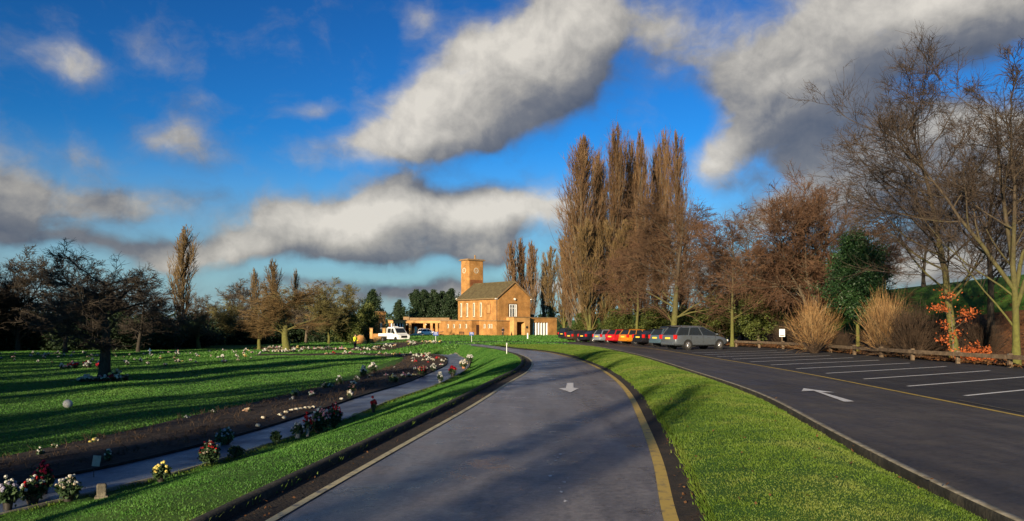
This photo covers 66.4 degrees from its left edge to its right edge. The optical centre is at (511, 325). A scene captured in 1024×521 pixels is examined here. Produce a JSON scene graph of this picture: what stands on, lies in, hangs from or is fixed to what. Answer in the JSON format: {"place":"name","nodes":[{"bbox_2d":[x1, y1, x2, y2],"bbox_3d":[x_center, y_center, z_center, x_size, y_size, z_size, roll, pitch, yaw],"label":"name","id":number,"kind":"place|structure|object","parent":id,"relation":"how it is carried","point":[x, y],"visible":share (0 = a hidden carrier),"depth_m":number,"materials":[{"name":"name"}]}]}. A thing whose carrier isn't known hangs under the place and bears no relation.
{"place":"outdoors","nodes":[
{"label":"outdoors","id":0,"kind":"place"},
{"bbox_2d":[111,334,588,358],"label":"grass","id":1,"kind":"structure","parent":0,"point":[540,339],"depth_m":87.68,"materials":[{"name":"plant"}]},
{"bbox_2d":[275,343,663,520],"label":"road","id":2,"kind":"structure","parent":0,"point":[494,456],"depth_m":9.43,"materials":[{"name":"asphalt"}]},
{"bbox_2d":[225,352,531,520],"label":"gutter","id":3,"kind":"object","parent":2,"relation":"on","point":[280,501],"visible":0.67,"depth_m":9.38,"materials":[{"name":"concrete"}]},
{"bbox_2d":[266,354,533,520],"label":"road marking","id":4,"kind":"object","parent":2,"relation":"on","point":[305,500],"visible":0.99,"depth_m":9.44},
{"bbox_2d":[533,350,678,520],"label":"road marking","id":5,"kind":"object","parent":2,"relation":"on","point":[668,509],"visible":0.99,"depth_m":9.38,"materials":[{"name":"yellow paint"}]},
{"bbox_2d":[507,346,716,520],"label":"gutter","id":6,"kind":"object","parent":2,"relation":"on","point":[688,509],"visible":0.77,"depth_m":9.59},
{"bbox_2d":[0,274,1023,519],"bbox_3d":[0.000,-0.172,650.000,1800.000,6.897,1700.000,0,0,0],"label":"ground","id":7,"kind":"structure","parent":0,"point":[926,294],"depth_m":35.61,"materials":[{"name":"green plant"}]},
{"bbox_2d":[0,264,21,330],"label":"bare tree","id":8,"kind":"object","parent":7,"relation":"on","point":[2,294],"visible":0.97,"depth_m":88.45,"materials":[{"name":"brown plant"}]},
{"bbox_2d":[0,310,57,349],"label":"bush","id":9,"kind":"object","parent":7,"relation":"on","point":[12,337],"visible":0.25,"depth_m":95.41,"materials":[{"name":"green plant"}]},
{"bbox_2d":[0,244,63,350],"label":"bare tree","id":10,"kind":"object","parent":7,"relation":"on","point":[14,285],"visible":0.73,"depth_m":91.16,"materials":[{"name":"brown plant"}]},
{"bbox_2d":[13,257,115,352],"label":"bare tree","id":11,"kind":"object","parent":7,"relation":"on","point":[65,347],"visible":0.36,"depth_m":87.64,"materials":[{"name":"brown plant"}]},
{"bbox_2d":[20,311,113,350],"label":"bush","id":12,"kind":"object","parent":7,"relation":"on","point":[48,344],"visible":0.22,"depth_m":94.16,"materials":[{"name":"green plant"}]},
{"bbox_2d":[37,255,136,320],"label":"bare tree","id":13,"kind":"object","parent":7,"relation":"on","point":[79,271],"visible":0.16,"depth_m":98.02,"materials":[{"name":"brown plant"}]},
{"bbox_2d":[7,237,182,380],"bbox_3d":[-19.538,-0.750,36.781,6.978,6.757,6.568,0,0,34],"label":"lawn tree","id":14,"kind":"object","parent":7,"relation":"on","point":[96,306],"visible":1,"depth_m":35.90,"materials":[{"name":"brown plant"}]},
{"bbox_2d":[77,311,137,350],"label":"bush","id":15,"kind":"object","parent":7,"relation":"on","point":[118,340],"visible":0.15,"depth_m":97.81,"materials":[{"name":"green plant"}]},
{"bbox_2d":[110,277,195,351],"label":"bare tree","id":16,"kind":"object","parent":7,"relation":"on","point":[124,327],"visible":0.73,"depth_m":86.26,"materials":[{"name":"brown plant"}]},
{"bbox_2d":[113,311,192,349],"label":"bush","id":17,"kind":"object","parent":7,"relation":"on","point":[168,340],"visible":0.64,"depth_m":97.48,"materials":[{"name":"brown plant"}]},
{"bbox_2d":[167,225,200,321],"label":"poplar tree","id":18,"kind":"object","parent":7,"relation":"on","point":[177,273],"visible":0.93,"depth_m":127.75,"materials":[{"name":"brown plant"}]},
{"bbox_2d":[169,309,220,348],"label":"lawn tree","id":19,"kind":"object","parent":7,"relation":"on","point":[196,328],"visible":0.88,"depth_m":103.44,"materials":[{"name":"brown plant"}]},
{"bbox_2d":[172,317,228,347],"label":"bush","id":20,"kind":"object","parent":7,"relation":"on","point":[189,343],"visible":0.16,"depth_m":110.08,"materials":[{"name":"green plant"}]},
{"bbox_2d":[0,340,441,456],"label":"grass","id":21,"kind":"structure","parent":7,"relation":"on","point":[5,355],"depth_m":35.78,"materials":[{"name":"plant"}]},
{"bbox_2d":[0,353,447,483],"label":"soil bed","id":22,"kind":"object","parent":7,"relation":"on","point":[19,472],"visible":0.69,"depth_m":18.01,"materials":[{"name":"soil"}]},
{"bbox_2d":[0,352,444,479],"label":"rose stems","id":23,"kind":"object","parent":22,"relation":"on","point":[408,357],"visible":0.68,"depth_m":20.75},
{"bbox_2d":[1,356,447,487],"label":"path edging","id":24,"kind":"object","parent":7,"relation":"on","point":[155,455],"visible":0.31,"depth_m":15.97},
{"bbox_2d":[206,298,244,344],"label":"bare tree","id":25,"kind":"object","parent":7,"relation":"on","point":[225,319],"visible":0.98,"depth_m":121.17,"materials":[{"name":"brown plant"}]},
{"bbox_2d":[211,278,255,322],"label":"bare tree","id":26,"kind":"object","parent":7,"relation":"on","point":[235,294],"visible":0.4,"depth_m":137.76,"materials":[{"name":"brown plant"}]},
{"bbox_2d":[0,353,468,511],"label":"footpath","id":27,"kind":"structure","parent":7,"relation":"on","point":[129,472],"depth_m":16.03,"materials":[{"name":"asphalt"}]},
{"bbox_2d":[0,475,21,510],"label":"flower pot","id":28,"kind":"object","parent":27,"relation":"on","point":[10,494],"visible":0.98,"depth_m":10.66,"materials":[{"name":"white plant"}]},
{"bbox_2d":[19,474,48,503],"bbox_3d":[-6.812,2.333,11.112,0.370,0.454,0.398,0,0,38],"label":"flower pot","id":29,"kind":"object","parent":27,"relation":"on","point":[32,492],"visible":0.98,"depth_m":11.04,"materials":[{"name":"green plant"}]},
{"bbox_2d":[30,460,55,494],"bbox_3d":[-7.014,2.284,11.704,0.328,0.552,0.344,0,0,7],"label":"flower pot","id":30,"kind":"object","parent":27,"relation":"on","point":[42,471],"visible":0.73,"depth_m":11.66,"materials":[{"name":"red plant"}]},
{"bbox_2d":[214,427,234,445],"bbox_3d":[-6.085,2.354,16.584,0.450,0.413,0.484,0,0,-41],"label":"flower pot","id":31,"kind":"object","parent":27,"relation":"on","point":[225,436],"visible":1,"depth_m":16.49,"materials":[{"name":"green plant"}]},
{"bbox_2d":[0,353,469,514],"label":"path edging","id":32,"kind":"object","parent":7,"relation":"on","point":[113,488],"visible":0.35,"depth_m":13.29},
{"bbox_2d":[226,319,275,344],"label":"bush","id":33,"kind":"object","parent":7,"relation":"on","point":[241,337],"visible":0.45,"depth_m":124.98,"materials":[{"name":"green plant"}]},
{"bbox_2d":[229,311,277,349],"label":"lawn tree","id":34,"kind":"object","parent":7,"relation":"on","point":[259,334],"visible":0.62,"depth_m":91.10,"materials":[{"name":"brown plant"}]},
{"bbox_2d":[0,345,519,520],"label":"grass verge","id":35,"kind":"object","parent":7,"relation":"on","point":[210,497],"depth_m":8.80,"materials":[{"name":"plant"}]},
{"bbox_2d":[53,474,85,501],"bbox_3d":[-6.414,2.355,11.286,0.418,0.410,0.373,0,0,2],"label":"flower pot","id":36,"kind":"object","parent":35,"relation":"on","point":[68,489],"visible":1,"depth_m":11.24,"materials":[{"name":"white plant"}]},
{"bbox_2d":[150,461,172,481],"bbox_3d":[-5.698,2.376,12.695,0.295,0.367,0.302,0,0,31],"label":"flower pot","id":37,"kind":"object","parent":35,"relation":"on","point":[160,473],"visible":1,"depth_m":12.65,"materials":[{"name":"yellow plant"}]},
{"bbox_2d":[197,440,220,463],"bbox_3d":[-5.480,2.309,14.199,0.406,0.474,0.435,0,0,0],"label":"flower bush","id":38,"kind":"object","parent":35,"relation":"on","point":[209,453],"visible":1,"depth_m":14.11,"materials":[{"name":"green plant"}]},
{"bbox_2d":[0,368,469,517],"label":"grass fringe","id":39,"kind":"object","parent":35,"relation":"on","point":[250,451],"depth_m":14.93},
{"bbox_2d":[308,406,332,432],"bbox_3d":[-4.553,2.206,18.492,0.577,0.629,0.538,0,0,-1],"label":"flower bush","id":40,"kind":"object","parent":35,"relation":"on","point":[321,420],"visible":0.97,"depth_m":18.38,"materials":[{"name":"green plant"}]},
{"bbox_2d":[245,318,299,343],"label":"bush","id":41,"kind":"object","parent":7,"relation":"on","point":[273,339],"visible":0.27,"depth_m":127.96,"materials":[{"name":"green plant"}]},
{"bbox_2d":[261,258,284,308],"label":"poplar tree","id":42,"kind":"object","parent":7,"relation":"on","point":[274,271],"visible":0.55,"depth_m":151.73,"materials":[{"name":"brown plant"}]},
{"bbox_2d":[237,276,335,351],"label":"lawn tree","id":43,"kind":"object","parent":7,"relation":"on","point":[272,315],"visible":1,"depth_m":75.65,"materials":[{"name":"brown plant"}]},
{"bbox_2d":[287,279,341,342],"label":"bare tree","id":44,"kind":"object","parent":7,"relation":"on","point":[306,332],"visible":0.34,"depth_m":125.85,"materials":[{"name":"brown plant"}]},
{"bbox_2d":[299,278,362,343],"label":"bare tree","id":45,"kind":"object","parent":7,"relation":"on","point":[324,308],"visible":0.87,"depth_m":117.45,"materials":[{"name":"brown plant"}]},
{"bbox_2d":[330,312,369,342],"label":"bush","id":46,"kind":"object","parent":7,"relation":"on","point":[356,326],"visible":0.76,"depth_m":120.80,"materials":[{"name":"green plant"}]},
{"bbox_2d":[190,346,523,520],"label":"kerb","id":47,"kind":"structure","parent":7,"relation":"on","point":[267,491],"depth_m":8.96,"materials":[{"name":"concrete"}]},
{"bbox_2d":[356,300,379,338],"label":"tree","id":48,"kind":"object","parent":7,"relation":"on","point":[368,316],"visible":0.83,"depth_m":130.98,"materials":[{"name":"green plant"}]},
{"bbox_2d":[378,326,409,340],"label":"pickup truck","id":49,"kind":"object","parent":7,"relation":"on","point":[395,333],"visible":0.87,"depth_m":111.86,"materials":[{"name":"white paint"}]},
{"bbox_2d":[403,289,429,317],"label":"conifer","id":50,"kind":"object","parent":7,"relation":"on","point":[418,305],"visible":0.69,"depth_m":208.93,"materials":[{"name":"green plant"}]},
{"bbox_2d":[388,317,451,334],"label":"colonnade wing","id":51,"kind":"structure","parent":7,"relation":"on","point":[408,324],"depth_m":156.77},
{"bbox_2d":[424,289,441,317],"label":"conifer","id":52,"kind":"object","parent":7,"relation":"on","point":[434,303],"visible":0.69,"depth_m":210.60,"materials":[{"name":"green plant"}]},
{"bbox_2d":[435,288,459,319],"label":"conifer","id":53,"kind":"object","parent":7,"relation":"on","point":[449,307],"visible":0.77,"depth_m":204.62,"materials":[{"name":"green plant"}]},
{"bbox_2d":[439,255,557,335],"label":"chapel","id":54,"kind":"structure","parent":7,"relation":"on","point":[491,308],"depth_m":151.03,"materials":[{"name":"orange brick"}]},
{"bbox_2d":[502,242,520,283],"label":"poplar tree","id":55,"kind":"object","parent":7,"relation":"on","point":[511,266],"visible":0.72,"depth_m":181.86,"materials":[{"name":"brown plant"}]},
{"bbox_2d":[515,236,528,293],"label":"poplar tree","id":56,"kind":"object","parent":7,"relation":"on","point":[521,257],"visible":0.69,"depth_m":185.35,"materials":[{"name":"brown plant"}]},
{"bbox_2d":[523,238,540,316],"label":"poplar tree","id":57,"kind":"object","parent":7,"relation":"on","point":[531,276],"visible":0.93,"depth_m":181.29,"materials":[{"name":"brown plant"}]},
{"bbox_2d":[538,245,561,316],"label":"poplar tree","id":58,"kind":"object","parent":7,"relation":"on","point":[549,308],"visible":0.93,"depth_m":167.78,"materials":[{"name":"brown plant"}]},
{"bbox_2d":[553,236,568,327],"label":"poplar tree","id":59,"kind":"object","parent":7,"relation":"on","point":[561,312],"visible":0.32,"depth_m":149.70,"materials":[{"name":"brown plant"}]},
{"bbox_2d":[554,211,578,326],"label":"poplar tree","id":60,"kind":"object","parent":7,"relation":"on","point":[569,315],"visible":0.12,"depth_m":123.91,"materials":[{"name":"brown plant"}]},
{"bbox_2d":[548,133,615,325],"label":"poplar tree","id":61,"kind":"object","parent":7,"relation":"on","point":[581,172],"visible":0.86,"depth_m":108.92,"materials":[{"name":"brown plant"}]},
{"bbox_2d":[587,147,607,313],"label":"poplar tree","id":62,"kind":"object","parent":7,"relation":"on","point":[599,175],"visible":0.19,"depth_m":118.69,"materials":[{"name":"brown plant"}]},
{"bbox_2d":[416,341,1023,518],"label":"car park road","id":63,"kind":"structure","parent":7,"relation":"on","point":[976,452],"depth_m":12.86,"materials":[{"name":"asphalt"}]},
{"bbox_2d":[492,344,989,520],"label":"grass verge","id":64,"kind":"object","parent":7,"relation":"on","point":[723,492],"depth_m":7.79,"materials":[{"name":"plant"}]},
{"bbox_2d":[579,357,721,520],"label":"grass fringe","id":65,"kind":"object","parent":64,"relation":"on","point":[705,507],"depth_m":9.60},
{"bbox_2d":[574,344,1014,520],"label":"kerb","id":66,"kind":"structure","parent":7,"relation":"on","point":[976,509],"depth_m":8.89,"materials":[{"name":"concrete"}]},
{"bbox_2d":[579,344,1023,520],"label":"kerb top","id":67,"kind":"structure","parent":66,"relation":"on","point":[961,493],"depth_m":8.79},
{"bbox_2d":[571,342,1023,415],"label":"parking bays","id":68,"kind":"object","parent":7,"relation":"on","point":[947,390],"visible":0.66,"depth_m":27.61,"materials":[{"name":"asphalt"}]},
{"bbox_2d":[660,326,727,349],"bbox_3d":[12.613,0.838,54.006,4.740,1.648,2.170,0,0,-26],"label":"parked car","id":69,"kind":"object","parent":68,"relation":"on","point":[684,337],"visible":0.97,"depth_m":53.12,"materials":[{"name":"grey paint"}]},
{"bbox_2d":[663,201,815,346],"bbox_3d":[17.416,-3.848,62.916,11.158,11.096,10.802,0,0,-11],"label":"bare tree","id":70,"kind":"object","parent":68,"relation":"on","point":[716,248],"visible":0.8,"depth_m":62.24,"materials":[{"name":"brown plant"}]},
{"bbox_2d":[734,340,1023,367],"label":"wooden rail","id":71,"kind":"object","parent":68,"relation":"on","point":[1009,357],"visible":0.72,"depth_m":36.45,"materials":[{"name":"brown wood"}]},
{"bbox_2d":[823,215,910,287],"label":"bare tree","id":72,"kind":"object","parent":7,"relation":"on","point":[882,242],"visible":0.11,"depth_m":82.51,"materials":[{"name":"brown plant"}]},
{"bbox_2d":[885,182,979,286],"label":"bare tree","id":73,"kind":"object","parent":7,"relation":"on","point":[923,277],"visible":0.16,"depth_m":65.69,"materials":[{"name":"brown plant"}]},
{"bbox_2d":[0,0,1023,325],"label":"sky","id":74,"kind":"structure","parent":0,"point":[383,146],"materials":[{"name":"blue"}]},
{"bbox_2d":[571,225,688,328],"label":"bare tree","id":75,"kind":"object","parent":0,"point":[623,262],"visible":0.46,"depth_m":89.76,"materials":[{"name":"brown plant"}]},
{"bbox_2d":[721,310,1023,366],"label":"woodland floor","id":76,"kind":"structure","parent":0,"point":[1007,325],"depth_m":48.93,"materials":[{"name":"brown plant"}]},
{"bbox_2d":[565,217,608,330],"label":"poplar tree","id":77,"kind":"object","parent":76,"relation":"on","point":[586,297],"visible":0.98,"depth_m":103.25,"materials":[{"name":"brown plant"}]},
{"bbox_2d":[591,217,623,324],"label":"poplar tree","id":78,"kind":"object","parent":76,"relation":"on","point":[607,306],"visible":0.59,"depth_m":105.47,"materials":[{"name":"brown plant"}]},
{"bbox_2d":[595,119,631,316],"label":"poplar tree","id":79,"kind":"object","parent":76,"relation":"on","point":[615,191],"visible":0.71,"depth_m":110.87,"materials":[{"name":"brown plant"}]},
{"bbox_2d":[594,306,642,329],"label":"evergreen shrub","id":80,"kind":"object","parent":76,"relation":"on","point":[620,322],"visible":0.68,"depth_m":96.64,"materials":[{"name":"green plant"}]},
{"bbox_2d":[602,219,638,317],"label":"poplar tree","id":81,"kind":"object","parent":76,"relation":"on","point":[622,237],"visible":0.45,"depth_m":104.60,"materials":[{"name":"brown plant"}]},
{"bbox_2d":[617,137,643,327],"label":"poplar tree","id":82,"kind":"object","parent":76,"relation":"on","point":[629,177],"visible":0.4,"depth_m":116.05,"materials":[{"name":"brown plant"}]},
{"bbox_2d":[627,128,660,318],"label":"poplar tree","id":83,"kind":"object","parent":76,"relation":"on","point":[643,177],"visible":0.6,"depth_m":113.66,"materials":[{"name":"brown plant"}]},
{"bbox_2d":[628,305,678,329],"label":"evergreen shrub","id":84,"kind":"object","parent":76,"relation":"on","point":[647,323],"visible":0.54,"depth_m":90.70,"materials":[{"name":"green plant"}]},
{"bbox_2d":[646,140,663,309],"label":"poplar tree","id":85,"kind":"object","parent":76,"relation":"on","point":[655,181],"visible":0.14,"depth_m":121.01,"materials":[{"name":"brown plant"}]},
{"bbox_2d":[650,126,676,310],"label":"poplar tree","id":86,"kind":"object","parent":76,"relation":"on","point":[659,174],"visible":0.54,"depth_m":117.20,"materials":[{"name":"brown plant"}]},
{"bbox_2d":[658,129,695,308],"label":"poplar tree","id":87,"kind":"object","parent":76,"relation":"on","point":[678,187],"visible":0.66,"depth_m":111.83,"materials":[{"name":"brown plant"}]},
{"bbox_2d":[585,179,790,336],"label":"bare tree","id":88,"kind":"object","parent":76,"relation":"on","point":[656,220],"visible":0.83,"depth_m":73.94,"materials":[{"name":"brown plant"}]},
{"bbox_2d":[655,304,727,327],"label":"evergreen shrub","id":89,"kind":"object","parent":76,"relation":"on","point":[680,321],"visible":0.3,"depth_m":87.30,"materials":[{"name":"green plant"}]},
{"bbox_2d":[685,292,746,339],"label":"evergreen shrub","id":90,"kind":"object","parent":76,"relation":"on","point":[712,324],"visible":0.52,"depth_m":79.55,"materials":[{"name":"green plant"}]},
{"bbox_2d":[670,243,763,320],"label":"bare tree","id":91,"kind":"object","parent":76,"relation":"on","point":[711,273],"visible":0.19,"depth_m":86.89,"materials":[{"name":"brown plant"}]},
{"bbox_2d":[705,206,792,340],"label":"bare tree","id":92,"kind":"object","parent":76,"relation":"on","point":[757,223],"visible":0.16,"depth_m":80.89,"materials":[{"name":"brown plant"}]},
{"bbox_2d":[729,276,784,344],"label":"evergreen shrub","id":93,"kind":"object","parent":76,"relation":"on","point":[750,326],"visible":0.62,"depth_m":65.50,"materials":[{"name":"green plant"}]},
{"bbox_2d":[730,245,822,324],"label":"bare tree","id":94,"kind":"object","parent":76,"relation":"on","point":[784,319],"visible":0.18,"depth_m":65.37,"materials":[{"name":"brown plant"}]},
{"bbox_2d":[766,322,800,345],"bbox_3d":[20.989,0.690,59.864,3.404,2.675,3.425,0,0,-13],"label":"stem shrub","id":95,"kind":"object","parent":76,"relation":"on","point":[788,334],"visible":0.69,"depth_m":59.80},
{"bbox_2d":[717,157,899,329],"bbox_3d":[22.496,-6.104,60.442,14.583,15.590,11.390,0,0,-34],"label":"bare tree","id":96,"kind":"object","parent":76,"relation":"on","point":[804,212],"visible":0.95,"depth_m":59.44,"materials":[{"name":"brown plant"}]},
{"bbox_2d":[784,294,844,353],"bbox_3d":[17.577,-0.180,46.278,4.067,3.967,3.884,0,0,19],"label":"stem shrub","id":97,"kind":"object","parent":76,"relation":"on","point":[814,332],"visible":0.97,"depth_m":45.73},
{"bbox_2d":[786,284,851,322],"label":"evergreen shrub","id":98,"kind":"object","parent":76,"relation":"on","point":[833,313],"visible":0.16,"depth_m":72.99,"materials":[{"name":"green plant"}]},
{"bbox_2d":[824,329,855,353],"bbox_3d":[19.829,0.928,47.047,2.447,1.911,2.431,0,0,-26],"label":"stem shrub","id":99,"kind":"object","parent":76,"relation":"on","point":[841,340],"visible":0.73,"depth_m":46.82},
{"bbox_2d":[804,218,909,351],"bbox_3d":[20.699,-2.469,47.623,5.394,8.197,5.196,0,0,-37],"label":"holly tree","id":100,"kind":"object","parent":76,"relation":"on","point":[855,290],"visible":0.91,"depth_m":46.57,"materials":[{"name":"green plant"}]},
{"bbox_2d":[724,287,1023,368],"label":"fallen leaves","id":101,"kind":"object","parent":76,"relation":"on","point":[899,354],"visible":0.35,"depth_m":45.43,"materials":[{"name":"brown plant"}]},
{"bbox_2d":[828,231,926,316],"bbox_3d":[27.832,-3.004,59.794,7.561,8.322,7.810,0,0,33],"label":"bare tree","id":102,"kind":"object","parent":76,"relation":"on","point":[890,257],"visible":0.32,"depth_m":59.51,"materials":[{"name":"brown plant"}]},
{"bbox_2d":[850,282,922,356],"bbox_3d":[19.552,-0.338,40.569,3.596,4.312,3.766,0,0,43],"label":"stem shrub","id":103,"kind":"object","parent":76,"relation":"on","point":[878,338],"visible":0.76,"depth_m":40.30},
{"bbox_2d":[780,21,1023,358],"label":"bare tree","id":104,"kind":"object","parent":76,"relation":"on","point":[946,284],"visible":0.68,"depth_m":37.05,"materials":[{"name":"brown plant"}]},
{"bbox_2d":[855,295,965,358],"bbox_3d":[20.127,0.225,38.828,4.862,3.822,4.894,0,0,-30],"label":"stem shrub","id":105,"kind":"object","parent":76,"relation":"on","point":[909,335],"visible":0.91,"depth_m":38.65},
{"bbox_2d":[831,33,1023,366],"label":"bare tree","id":106,"kind":"object","parent":76,"relation":"on","point":[1013,283],"visible":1,"depth_m":31.53,"materials":[{"name":"brown plant"}]},
{"bbox_2d":[866,95,1023,334],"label":"bare tree","id":107,"kind":"object","parent":76,"relation":"on","point":[990,305],"visible":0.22,"depth_m":46.15,"materials":[{"name":"brown plant"}]},
{"bbox_2d":[925,288,983,357],"bbox_3d":[19.844,-0.046,34.972,2.144,3.356,2.252,0,0,37],"label":"beech sapling","id":108,"kind":"object","parent":76,"relation":"on","point":[944,308],"visible":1,"depth_m":35.05,"materials":[{"name":"orange plant"}]},
{"bbox_2d":[948,340,993,362],"bbox_3d":[20.407,1.224,34.648,1.926,1.229,1.734,0,0,0],"label":"beech seedling","id":109,"kind":"object","parent":76,"relation":"on","point":[970,350],"visible":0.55,"depth_m":34.42,"materials":[{"name":"orange plant"}]},
{"bbox_2d":[946,308,1022,360],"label":"stem shrub","id":110,"kind":"object","parent":76,"relation":"on","point":[982,338],"visible":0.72,"depth_m":37.74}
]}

